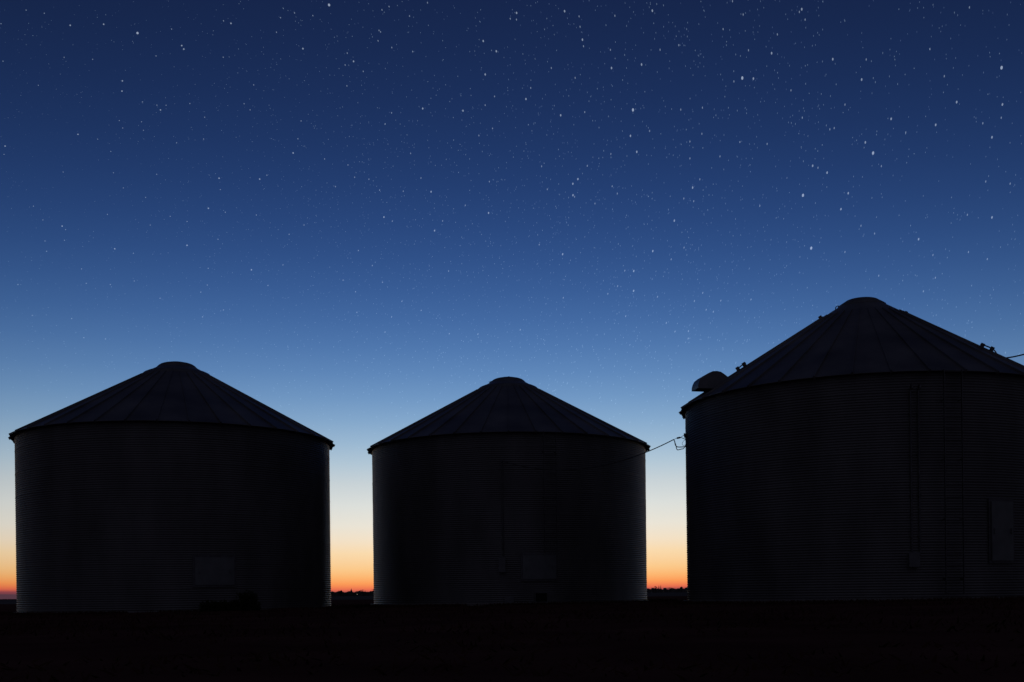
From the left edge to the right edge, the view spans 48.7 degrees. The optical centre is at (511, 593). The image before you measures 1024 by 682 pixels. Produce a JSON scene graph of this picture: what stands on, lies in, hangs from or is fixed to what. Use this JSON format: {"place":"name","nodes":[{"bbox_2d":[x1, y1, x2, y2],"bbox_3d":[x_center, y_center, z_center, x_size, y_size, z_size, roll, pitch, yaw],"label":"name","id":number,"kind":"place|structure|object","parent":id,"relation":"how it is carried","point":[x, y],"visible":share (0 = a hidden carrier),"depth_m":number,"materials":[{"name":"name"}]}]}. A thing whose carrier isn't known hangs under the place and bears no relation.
{"place":"outdoors","nodes":[
{"label":"outdoors","id":0,"kind":"place"},
{"bbox_2d":[0,592,687,603],"bbox_3d":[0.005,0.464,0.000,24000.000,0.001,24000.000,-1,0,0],"label":"field","id":1,"kind":"structure","parent":0,"point":[372,597],"depth_m":243.43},
{"bbox_2d":[0,587,687,599],"bbox_3d":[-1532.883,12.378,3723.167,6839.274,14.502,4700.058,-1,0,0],"label":"treeline","id":2,"kind":"object","parent":1,"relation":"on","point":[365,593],"visible":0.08,"depth_m":1990.43,"materials":[{"name":"black plant"}]},
{"bbox_2d":[0,596,1023,681],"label":"ground","id":3,"kind":"structure","parent":0,"point":[736,643],"depth_m":8.62,"materials":[{"name":"black soil"}]},
{"bbox_2d":[8,361,334,612],"bbox_3d":[-12.244,-3.775,41.566,11.427,9.453,11.427,-1,0,0],"label":"grain bin","id":4,"kind":"object","parent":3,"relation":"on","point":[174,485],"visible":0.99,"depth_m":36.82,"materials":[{"name":"metal"}]},
{"bbox_2d":[192,555,235,586],"bbox_3d":[-9.633,-0.741,36.694,1.388,1.040,0.157,-1,0,-28],"label":"door","id":5,"kind":"structure","parent":4,"relation":"in","point":[208,570],"depth_m":36.64,"materials":[{"name":"paint"}]},
{"bbox_2d":[198,590,260,611],"bbox_3d":[-8.760,0.241,35.309,1.926,0.789,0.893,-1,0,0],"label":"weed clump","id":6,"kind":"object","parent":3,"relation":"on","point":[245,603],"visible":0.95,"depth_m":35.08,"materials":[{"name":"green plant"}]},
{"bbox_2d":[367,376,650,605],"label":"grain bin","id":7,"kind":"object","parent":3,"relation":"on","point":[463,514],"visible":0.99,"depth_m":41.12,"materials":[{"name":"metal"}]},
{"bbox_2d":[521,553,557,580],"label":"door","id":8,"kind":"structure","parent":7,"relation":"in","point":[534,566],"depth_m":40.42,"materials":[{"name":"paint"}]},
{"bbox_2d":[502,435,686,469],"bbox_3d":[2.546,-4.627,38.081,7.174,0.832,0.260,-1,0,34],"label":"power cable","id":9,"kind":"object","parent":7,"relation":"attached to","point":[609,463],"visible":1,"depth_m":37.51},
{"bbox_2d":[679,297,1023,602],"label":"grain bin","id":10,"kind":"object","parent":3,"relation":"on","point":[861,448],"visible":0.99,"depth_m":31.07,"materials":[{"name":"metal"}]},
{"bbox_2d":[987,498,1013,562],"bbox_3d":[13.330,-1.712,30.807,0.886,1.760,0.145,-1,0,-22],"label":"door","id":11,"kind":"structure","parent":10,"relation":"in","point":[1000,512],"depth_m":30.75,"materials":[{"name":"paint"}]},
{"bbox_2d":[0,0,1023,598],"label":"sky","id":12,"kind":"structure","parent":0,"point":[356,218],"materials":[{"name":"blue"}]}
]}

